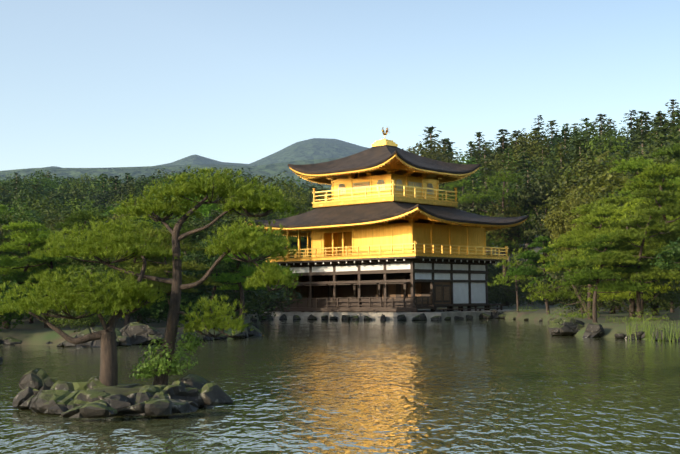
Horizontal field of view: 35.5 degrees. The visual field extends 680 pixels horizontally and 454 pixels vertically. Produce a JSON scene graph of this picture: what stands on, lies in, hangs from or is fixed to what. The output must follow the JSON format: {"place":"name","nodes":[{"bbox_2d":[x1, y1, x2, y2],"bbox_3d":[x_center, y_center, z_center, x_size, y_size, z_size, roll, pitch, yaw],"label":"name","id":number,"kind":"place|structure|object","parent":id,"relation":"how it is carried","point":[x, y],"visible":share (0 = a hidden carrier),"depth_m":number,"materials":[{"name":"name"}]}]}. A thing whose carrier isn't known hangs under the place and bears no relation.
{"place":"outdoors","nodes":[
{"label":"outdoors","id":0,"kind":"place"},
{"bbox_2d":[0,318,679,453],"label":"pond water","id":1,"kind":"structure","parent":0,"point":[459,386],"depth_m":16.09,"materials":[{"name":"green liquid"}]},
{"bbox_2d":[12,368,233,417],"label":"islet rocks","id":2,"kind":"object","parent":1,"relation":"in","point":[41,392],"visible":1,"depth_m":13.95,"materials":[{"name":"grey stone"}]},
{"bbox_2d":[0,165,300,385],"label":"pine trees","id":3,"kind":"object","parent":2,"relation":"on","point":[125,298],"visible":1,"depth_m":15.27,"materials":[{"name":"green plant"}]},
{"bbox_2d":[129,332,206,384],"bbox_3d":[-2.488,1.904,15.434,1.116,0.878,0.718,0,-4,-1],"label":"shrub","id":4,"kind":"object","parent":2,"relation":"on","point":[155,360],"visible":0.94,"depth_m":15.33,"materials":[{"name":"green plant"}]},
{"bbox_2d":[606,314,679,341],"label":"reeds","id":5,"kind":"object","parent":1,"relation":"in","point":[648,336],"visible":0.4,"depth_m":35.62,"materials":[{"name":"green plant"}]},
{"bbox_2d":[0,138,679,344],"bbox_3d":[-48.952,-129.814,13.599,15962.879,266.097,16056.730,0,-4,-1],"label":"terrain","id":6,"kind":"structure","parent":0,"point":[304,152],"depth_m":693.16,"materials":[{"name":"green plant"}]},
{"bbox_2d":[3,173,24,206],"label":"cedar tree","id":7,"kind":"object","parent":6,"relation":"on","point":[16,184],"visible":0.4,"depth_m":179.26,"materials":[{"name":"green plant"}]},
{"bbox_2d":[0,272,32,330],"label":"understorey bush","id":8,"kind":"object","parent":6,"relation":"on","point":[6,316],"visible":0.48,"depth_m":37.66,"materials":[{"name":"green plant"}]},
{"bbox_2d":[0,209,44,324],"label":"dark pine","id":9,"kind":"object","parent":6,"relation":"on","point":[7,233],"visible":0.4,"depth_m":45.35,"materials":[{"name":"green plant"}]},
{"bbox_2d":[5,210,46,231],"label":"broadleaf tree","id":10,"kind":"object","parent":6,"relation":"on","point":[38,220],"visible":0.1,"depth_m":60.30,"materials":[{"name":"green plant"}]},
{"bbox_2d":[8,188,51,218],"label":"broadleaf tree","id":11,"kind":"object","parent":6,"relation":"on","point":[27,196],"visible":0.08,"depth_m":131.04,"materials":[{"name":"green plant"}]},
{"bbox_2d":[0,180,74,209],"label":"broadleaf tree","id":12,"kind":"object","parent":6,"relation":"on","point":[7,199],"visible":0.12,"depth_m":184.80,"materials":[{"name":"green plant"}]},
{"bbox_2d":[12,196,67,218],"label":"broadleaf tree","id":13,"kind":"object","parent":6,"relation":"on","point":[37,201],"visible":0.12,"depth_m":108.14,"materials":[{"name":"green plant"}]},
{"bbox_2d":[21,170,60,193],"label":"broadleaf tree","id":14,"kind":"object","parent":6,"relation":"on","point":[47,183],"visible":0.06,"depth_m":239.20,"materials":[{"name":"green plant"}]},
{"bbox_2d":[0,221,83,328],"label":"garden pine","id":15,"kind":"object","parent":6,"relation":"on","point":[14,246],"visible":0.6,"depth_m":40.53,"materials":[{"name":"green plant"}]},
{"bbox_2d":[0,233,90,327],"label":"garden pine","id":16,"kind":"object","parent":6,"relation":"on","point":[47,265],"visible":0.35,"depth_m":40.33,"materials":[{"name":"green plant"}]},
{"bbox_2d":[28,199,76,230],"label":"broadleaf tree","id":17,"kind":"object","parent":6,"relation":"on","point":[48,214],"visible":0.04,"depth_m":85.44,"materials":[{"name":"green plant"}]},
{"bbox_2d":[21,210,108,320],"bbox_3d":[-11.768,1.924,49.003,5.371,5.435,5.461,-2,-4,17],"label":"garden pine","id":18,"kind":"object","parent":6,"relation":"on","point":[81,217],"visible":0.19,"depth_m":48.58,"materials":[{"name":"green plant"}]},
{"bbox_2d":[50,177,96,195],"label":"broadleaf tree","id":19,"kind":"object","parent":6,"relation":"on","point":[78,180],"visible":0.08,"depth_m":226.41,"materials":[{"name":"green plant"}]},
{"bbox_2d":[49,296,112,331],"bbox_3d":[-8.774,2.896,36.635,2.115,1.517,2.912,-3,-4,28],"label":"understorey bush","id":20,"kind":"object","parent":6,"relation":"on","point":[96,318],"visible":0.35,"depth_m":36.44,"materials":[{"name":"green plant"}]},
{"bbox_2d":[57,196,107,214],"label":"broadleaf tree","id":21,"kind":"object","parent":6,"relation":"on","point":[86,204],"visible":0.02,"depth_m":131.36,"materials":[{"name":"green plant"}]},
{"bbox_2d":[60,185,105,210],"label":"broadleaf tree","id":22,"kind":"object","parent":6,"relation":"on","point":[80,189],"visible":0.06,"depth_m":197.99,"materials":[{"name":"green plant"}]},
{"bbox_2d":[63,238,126,327],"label":"tree","id":23,"kind":"object","parent":6,"relation":"on","point":[100,268],"visible":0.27,"depth_m":36.97,"materials":[{"name":"green plant"}]},
{"bbox_2d":[76,173,125,201],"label":"broadleaf tree","id":24,"kind":"object","parent":6,"relation":"on","point":[94,187],"visible":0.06,"depth_m":213.59,"materials":[{"name":"green plant"}]},
{"bbox_2d":[77,191,125,212],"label":"broadleaf tree","id":25,"kind":"object","parent":6,"relation":"on","point":[99,196],"visible":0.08,"depth_m":187.88,"materials":[{"name":"green plant"}]},
{"bbox_2d":[77,223,142,292],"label":"garden pine","id":26,"kind":"object","parent":6,"relation":"on","point":[135,227],"visible":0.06,"depth_m":44.65,"materials":[{"name":"green plant"}]},
{"bbox_2d":[94,175,158,202],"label":"broadleaf tree","id":27,"kind":"object","parent":6,"relation":"on","point":[124,186],"visible":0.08,"depth_m":201.94,"materials":[{"name":"green plant"}]},
{"bbox_2d":[105,188,150,208],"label":"broadleaf tree","id":28,"kind":"object","parent":6,"relation":"on","point":[117,197],"visible":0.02,"depth_m":109.09,"materials":[{"name":"green plant"}]},
{"bbox_2d":[80,227,188,325],"bbox_3d":[-7.684,2.029,40.476,3.887,4.110,3.823,-3,-5,33],"label":"garden pine","id":29,"kind":"object","parent":6,"relation":"on","point":[150,269],"visible":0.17,"depth_m":39.92,"materials":[{"name":"green plant"}]},
{"bbox_2d":[87,219,186,322],"bbox_3d":[-9.241,2.027,45.935,6.516,4.873,4.776,-6,-7,53],"label":"garden pine","id":30,"kind":"object","parent":6,"relation":"on","point":[142,225],"visible":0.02,"depth_m":45.60,"materials":[{"name":"green plant"}]},
{"bbox_2d":[109,205,174,244],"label":"tree","id":31,"kind":"object","parent":6,"relation":"on","point":[128,215],"visible":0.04,"depth_m":60.62,"materials":[{"name":"green plant"}]},
{"bbox_2d":[114,176,170,204],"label":"broadleaf tree","id":32,"kind":"object","parent":6,"relation":"on","point":[149,184],"visible":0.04,"depth_m":194.39,"materials":[{"name":"green plant"}]},
{"bbox_2d":[106,290,181,323],"bbox_3d":[-7.912,2.954,41.815,3.674,1.970,3.540,-1,-4,0],"label":"understorey bush","id":33,"kind":"object","parent":6,"relation":"on","point":[142,315],"visible":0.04,"depth_m":41.09,"materials":[{"name":"green plant"}]},
{"bbox_2d":[115,229,222,304],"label":"garden pine","id":34,"kind":"object","parent":6,"relation":"on","point":[168,266],"visible":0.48,"depth_m":39.72,"materials":[{"name":"green plant"}]},
{"bbox_2d":[140,222,213,321],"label":"garden pine","id":35,"kind":"object","parent":6,"relation":"on","point":[186,227],"visible":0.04,"depth_m":49.62,"materials":[{"name":"green plant"}]},
{"bbox_2d":[133,285,233,324],"bbox_3d":[-6.199,3.035,41.095,4.368,1.788,3.172,-1,-4,6],"label":"understorey bush","id":36,"kind":"object","parent":6,"relation":"on","point":[159,311],"visible":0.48,"depth_m":40.46,"materials":[{"name":"green plant"}]},
{"bbox_2d":[161,211,221,259],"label":"broadleaf tree","id":37,"kind":"object","parent":6,"relation":"on","point":[196,225],"visible":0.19,"depth_m":54.52,"materials":[{"name":"green plant"}]},
{"bbox_2d":[172,192,224,227],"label":"tree","id":38,"kind":"object","parent":6,"relation":"on","point":[206,209],"visible":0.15,"depth_m":79.99,"materials":[{"name":"green plant"}]},
{"bbox_2d":[181,234,246,319],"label":"tree","id":39,"kind":"object","parent":6,"relation":"on","point":[205,260],"visible":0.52,"depth_m":43.15,"materials":[{"name":"green plant"}]},
{"bbox_2d":[154,253,294,320],"bbox_3d":[-5.741,2.742,47.443,7.744,3.135,5.624,0,-4,-2],"label":"understorey bush","id":40,"kind":"object","parent":6,"relation":"on","point":[232,298],"visible":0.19,"depth_m":46.28,"materials":[{"name":"green plant"}]},
{"bbox_2d":[183,273,277,316],"bbox_3d":[-6.316,3.138,51.568,5.750,2.726,5.969,-2,-4,26],"label":"understorey bush","id":41,"kind":"object","parent":6,"relation":"on","point":[253,298],"visible":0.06,"depth_m":51.28,"materials":[{"name":"green plant"}]},
{"bbox_2d":[198,208,267,257],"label":"broadleaf tree","id":42,"kind":"object","parent":6,"relation":"on","point":[217,215],"visible":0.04,"depth_m":65.02,"materials":[{"name":"green plant"}]},
{"bbox_2d":[201,214,281,316],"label":"broadleaf tree","id":43,"kind":"object","parent":6,"relation":"on","point":[232,220],"depth_m":55.80,"materials":[{"name":"green plant"}]},
{"bbox_2d":[200,228,302,323],"bbox_3d":[-4.165,2.133,44.158,4.396,4.362,4.324,2,-4,-30],"label":"garden pine","id":44,"kind":"object","parent":6,"relation":"on","point":[239,285],"visible":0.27,"depth_m":43.52,"materials":[{"name":"green plant"}]},
{"bbox_2d":[227,276,305,318],"bbox_3d":[-4.467,3.555,55.885,5.077,2.770,6.186,3,-5,-42],"label":"understorey bush","id":45,"kind":"object","parent":6,"relation":"on","point":[276,303],"visible":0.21,"depth_m":55.81,"materials":[{"name":"green plant"}]},
{"bbox_2d":[254,174,308,204],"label":"broadleaf tree","id":46,"kind":"object","parent":6,"relation":"on","point":[271,179],"visible":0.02,"depth_m":154.20,"materials":[{"name":"green plant"}]},
{"bbox_2d":[261,213,310,304],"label":"garden pine","id":47,"kind":"object","parent":6,"relation":"on","point":[292,238],"visible":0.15,"depth_m":91.10,"materials":[{"name":"green plant"}]},
{"bbox_2d":[262,197,311,256],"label":"broadleaf tree","id":48,"kind":"object","parent":6,"relation":"on","point":[293,201],"visible":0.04,"depth_m":109.02,"materials":[{"name":"green plant"}]},
{"bbox_2d":[269,170,316,203],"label":"broadleaf tree","id":49,"kind":"object","parent":6,"relation":"on","point":[300,193],"visible":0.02,"depth_m":183.53,"materials":[{"name":"green plant"}]},
{"bbox_2d":[279,179,308,213],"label":"broadleaf tree","id":50,"kind":"object","parent":6,"relation":"on","point":[299,201],"visible":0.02,"depth_m":137.10,"materials":[{"name":"green plant"}]},
{"bbox_2d":[0,309,679,364],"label":"shore rocks","id":51,"kind":"object","parent":6,"relation":"on","point":[133,333],"visible":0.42,"depth_m":37.85,"materials":[{"name":"grey stone"}]},
{"bbox_2d":[39,300,668,325],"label":"shore shrubs","id":52,"kind":"object","parent":6,"relation":"on","point":[580,316],"visible":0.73,"depth_m":40.57,"materials":[{"name":"green plant"}]},
{"bbox_2d":[245,139,531,319],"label":"golden pavilion","id":53,"kind":"structure","parent":6,"relation":"on","point":[389,233],"depth_m":79.16,"materials":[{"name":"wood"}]},
{"bbox_2d":[417,126,442,157],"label":"cedar tree","id":54,"kind":"object","parent":6,"relation":"on","point":[430,132],"visible":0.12,"depth_m":207.67,"materials":[{"name":"green plant"}]},
{"bbox_2d":[407,138,458,163],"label":"broadleaf tree","id":55,"kind":"object","parent":6,"relation":"on","point":[446,157],"visible":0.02,"depth_m":182.03,"materials":[{"name":"green plant"}]},
{"bbox_2d":[440,177,484,214],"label":"tree","id":56,"kind":"object","parent":6,"relation":"on","point":[460,183],"visible":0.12,"depth_m":112.09,"materials":[{"name":"green plant"}]},
{"bbox_2d":[449,156,501,206],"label":"broadleaf tree","id":57,"kind":"object","parent":6,"relation":"on","point":[473,174],"visible":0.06,"depth_m":157.28,"materials":[{"name":"green plant"}]},
{"bbox_2d":[474,144,497,185],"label":"cedar tree","id":58,"kind":"object","parent":6,"relation":"on","point":[484,154],"visible":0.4,"depth_m":179.89,"materials":[{"name":"green plant"}]},
{"bbox_2d":[473,158,500,267],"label":"cedar tree","id":59,"kind":"object","parent":6,"relation":"on","point":[487,165],"visible":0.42,"depth_m":133.42,"materials":[{"name":"green plant"}]},
{"bbox_2d":[453,190,528,306],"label":"broadleaf tree","id":60,"kind":"object","parent":6,"relation":"on","point":[465,206],"visible":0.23,"depth_m":100.30,"materials":[{"name":"green plant"}]},
{"bbox_2d":[488,265,508,307],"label":"understorey bush","id":61,"kind":"object","parent":6,"relation":"on","point":[490,289],"visible":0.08,"depth_m":93.99,"materials":[{"name":"green plant"}]},
{"bbox_2d":[488,129,512,192],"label":"cedar tree","id":62,"kind":"object","parent":6,"relation":"on","point":[503,139],"visible":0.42,"depth_m":173.86,"materials":[{"name":"green plant"}]},
{"bbox_2d":[458,170,551,305],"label":"tall pine","id":63,"kind":"object","parent":6,"relation":"on","point":[491,195],"visible":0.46,"depth_m":98.92,"materials":[{"name":"green plant"}]},
{"bbox_2d":[494,165,518,270],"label":"cedar tree","id":64,"kind":"object","parent":6,"relation":"on","point":[508,168],"visible":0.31,"depth_m":124.92,"materials":[{"name":"green plant"}]},
{"bbox_2d":[496,148,517,257],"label":"cedar tree","id":65,"kind":"object","parent":6,"relation":"on","point":[508,156],"visible":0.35,"depth_m":144.77,"materials":[{"name":"green plant"}]},
{"bbox_2d":[486,199,536,305],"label":"broadleaf tree","id":66,"kind":"object","parent":6,"relation":"on","point":[509,229],"visible":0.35,"depth_m":98.56,"materials":[{"name":"green plant"}]},
{"bbox_2d":[497,130,526,246],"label":"cedar tree","id":67,"kind":"object","parent":6,"relation":"on","point":[515,136],"visible":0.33,"depth_m":169.28,"materials":[{"name":"green plant"}]},
{"bbox_2d":[488,267,539,304],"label":"understorey bush","id":68,"kind":"object","parent":6,"relation":"on","point":[525,282],"visible":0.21,"depth_m":100.61,"materials":[{"name":"green plant"}]},
{"bbox_2d":[488,284,543,306],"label":"understorey bush","id":69,"kind":"object","parent":6,"relation":"on","point":[503,299],"visible":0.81,"depth_m":90.50,"materials":[{"name":"green plant"}]},
{"bbox_2d":[487,248,547,311],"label":"garden pine","id":70,"kind":"object","parent":6,"relation":"on","point":[517,263],"depth_m":72.74,"materials":[{"name":"green plant"}]},
{"bbox_2d":[487,131,554,247],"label":"broadleaf tree","id":71,"kind":"object","parent":6,"relation":"on","point":[533,151],"visible":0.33,"depth_m":163.72,"materials":[{"name":"green plant"}]},
{"bbox_2d":[512,165,543,304],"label":"cedar tree","id":72,"kind":"object","parent":6,"relation":"on","point":[526,170],"visible":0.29,"depth_m":105.44,"materials":[{"name":"green plant"}]},
{"bbox_2d":[505,235,566,314],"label":"garden pine","id":73,"kind":"object","parent":6,"relation":"on","point":[528,270],"visible":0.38,"depth_m":63.28,"materials":[{"name":"green plant"}]},
{"bbox_2d":[507,154,571,254],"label":"broadleaf tree","id":74,"kind":"object","parent":6,"relation":"on","point":[545,169],"visible":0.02,"depth_m":112.43,"materials":[{"name":"green plant"}]},
{"bbox_2d":[507,168,573,304],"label":"broadleaf tree","id":75,"kind":"object","parent":6,"relation":"on","point":[540,190],"visible":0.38,"depth_m":97.79,"materials":[{"name":"green plant"}]},
{"bbox_2d":[551,142,569,259],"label":"cedar tree","id":76,"kind":"object","parent":6,"relation":"on","point":[561,150],"visible":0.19,"depth_m":113.61,"materials":[{"name":"green plant"}]},
{"bbox_2d":[520,228,619,312],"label":"garden pine","id":77,"kind":"object","parent":6,"relation":"on","point":[564,292],"visible":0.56,"depth_m":46.84,"materials":[{"name":"green plant"}]},
{"bbox_2d":[541,184,599,312],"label":"broadleaf tree","id":78,"kind":"object","parent":6,"relation":"on","point":[561,220],"visible":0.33,"depth_m":55.78,"materials":[{"name":"green plant"}]},
{"bbox_2d":[548,183,596,249],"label":"broadleaf tree","id":79,"kind":"object","parent":6,"relation":"on","point":[569,191],"visible":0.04,"depth_m":64.26,"materials":[{"name":"green plant"}]},
{"bbox_2d":[524,270,634,314],"bbox_3d":[12.030,3.117,53.219,5.958,2.693,4.327,0,-4,-8],"label":"understorey bush","id":80,"kind":"object","parent":6,"relation":"on","point":[558,300],"visible":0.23,"depth_m":52.70,"materials":[{"name":"green plant"}]},
{"bbox_2d":[566,139,592,168],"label":"cedar tree","id":81,"kind":"object","parent":6,"relation":"on","point":[578,142],"visible":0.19,"depth_m":110.77,"materials":[{"name":"green plant"}]},
{"bbox_2d":[533,157,638,306],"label":"broadleaf tree","id":82,"kind":"object","parent":6,"relation":"on","point":[583,179],"visible":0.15,"depth_m":75.53,"materials":[{"name":"green plant"}]},
{"bbox_2d":[573,118,598,142],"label":"cedar tree","id":83,"kind":"object","parent":6,"relation":"on","point":[586,123],"visible":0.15,"depth_m":137.98,"materials":[{"name":"green plant"}]},
{"bbox_2d":[542,204,636,318],"bbox_3d":[11.352,1.661,46.372,4.258,5.328,4.329,1,-4,-20],"label":"garden pine","id":84,"kind":"object","parent":6,"relation":"on","point":[592,227],"visible":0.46,"depth_m":46.19,"materials":[{"name":"green plant"}]},
{"bbox_2d":[550,146,635,208],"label":"broadleaf tree","id":85,"kind":"object","parent":6,"relation":"on","point":[604,154],"visible":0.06,"depth_m":91.21,"materials":[{"name":"green plant"}]},
{"bbox_2d":[555,124,633,172],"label":"broadleaf tree","id":86,"kind":"object","parent":6,"relation":"on","point":[572,150],"visible":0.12,"depth_m":132.54,"materials":[{"name":"green plant"}]},
{"bbox_2d":[551,169,640,309],"bbox_3d":[15.608,0.859,60.340,6.613,8.432,6.965,-2,-4,25],"label":"broadleaf tree","id":87,"kind":"object","parent":6,"relation":"on","point":[606,186],"visible":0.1,"depth_m":60.49,"materials":[{"name":"green plant"}]},
{"bbox_2d":[561,131,633,198],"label":"broadleaf tree","id":88,"kind":"object","parent":6,"relation":"on","point":[622,152],"visible":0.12,"depth_m":108.78,"materials":[{"name":"green plant"}]},
{"bbox_2d":[571,190,638,313],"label":"tree","id":89,"kind":"object","parent":6,"relation":"on","point":[600,196],"visible":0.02,"depth_m":53.24,"materials":[{"name":"green plant"}]},
{"bbox_2d":[554,233,658,322],"bbox_3d":[10.255,2.079,41.038,3.586,3.712,3.646,-1,-4,0],"label":"garden pine","id":90,"kind":"object","parent":6,"relation":"on","point":[595,276],"visible":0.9,"depth_m":40.76,"materials":[{"name":"green plant"}]},
{"bbox_2d":[559,195,668,316],"bbox_3d":[12.589,1.454,48.426,5.521,5.968,7.533,0,-4,-6],"label":"garden pine","id":91,"kind":"object","parent":6,"relation":"on","point":[585,209],"visible":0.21,"depth_m":48.32,"materials":[{"name":"green plant"}]},
{"bbox_2d":[601,128,655,159],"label":"broadleaf tree","id":92,"kind":"object","parent":6,"relation":"on","point":[621,133],"visible":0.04,"depth_m":204.52,"materials":[{"name":"green plant"}]},
{"bbox_2d":[578,163,679,314],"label":"garden pine","id":93,"kind":"object","parent":6,"relation":"on","point":[667,171],"visible":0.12,"depth_m":48.42,"materials":[{"name":"green plant"}]},
{"bbox_2d":[579,207,679,321],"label":"garden pine","id":94,"kind":"object","parent":6,"relation":"on","point":[651,227],"visible":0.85,"depth_m":40.41,"materials":[{"name":"green plant"}]},
{"bbox_2d":[619,110,640,151],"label":"cedar tree","id":95,"kind":"object","parent":6,"relation":"on","point":[629,124],"visible":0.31,"depth_m":273.09,"materials":[{"name":"green plant"}]},
{"bbox_2d":[584,198,678,315],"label":"garden pine","id":96,"kind":"object","parent":6,"relation":"on","point":[625,294],"visible":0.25,"depth_m":44.56,"materials":[{"name":"green plant"}]},
{"bbox_2d":[599,131,679,189],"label":"broadleaf tree","id":97,"kind":"object","parent":6,"relation":"on","point":[660,160],"visible":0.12,"depth_m":88.05,"materials":[{"name":"green plant"}]},
{"bbox_2d":[626,111,652,158],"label":"cedar tree","id":98,"kind":"object","parent":6,"relation":"on","point":[642,133],"visible":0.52,"depth_m":171.02,"materials":[{"name":"green plant"}]},
{"bbox_2d":[601,279,679,315],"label":"understorey bush","id":99,"kind":"object","parent":6,"relation":"on","point":[664,300],"visible":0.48,"depth_m":48.02,"materials":[{"name":"green plant"}]},
{"bbox_2d":[605,155,679,307],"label":"garden pine","id":100,"kind":"object","parent":6,"relation":"on","point":[633,165],"visible":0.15,"depth_m":57.98,"materials":[{"name":"green plant"}]},
{"bbox_2d":[607,187,679,271],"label":"garden pine","id":101,"kind":"object","parent":6,"relation":"on","point":[667,204],"visible":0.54,"depth_m":42.58,"materials":[{"name":"green plant"}]},
{"bbox_2d":[620,119,679,175],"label":"broadleaf tree","id":102,"kind":"object","parent":6,"relation":"on","point":[666,136],"visible":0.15,"depth_m":105.26,"materials":[{"name":"green plant"}]},
{"bbox_2d":[644,113,677,157],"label":"cedar tree","id":103,"kind":"object","parent":6,"relation":"on","point":[659,120],"visible":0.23,"depth_m":130.96,"materials":[{"name":"green plant"}]},
{"bbox_2d":[647,234,679,270],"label":"broadleaf tree","id":104,"kind":"object","parent":6,"relation":"on","point":[674,252],"visible":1,"depth_m":37.43,"materials":[{"name":"green plant"}]},
{"bbox_2d":[651,142,679,191],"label":"garden pine","id":105,"kind":"object","parent":6,"relation":"on","point":[672,150],"visible":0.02,"depth_m":69.63,"materials":[{"name":"green plant"}]},
{"bbox_2d":[664,99,679,135],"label":"cedar tree","id":106,"kind":"object","parent":6,"relation":"on","point":[673,107],"visible":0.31,"depth_m":182.39,"materials":[{"name":"green plant"}]},
{"bbox_2d":[665,110,679,147],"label":"cedar tree","id":107,"kind":"object","parent":6,"relation":"on","point":[677,126],"visible":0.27,"depth_m":129.36,"materials":[{"name":"green plant"}]},
{"bbox_2d":[0,0,679,170],"label":"sky","id":108,"kind":"structure","parent":0,"point":[84,83],"materials":[{"name":"blue"}]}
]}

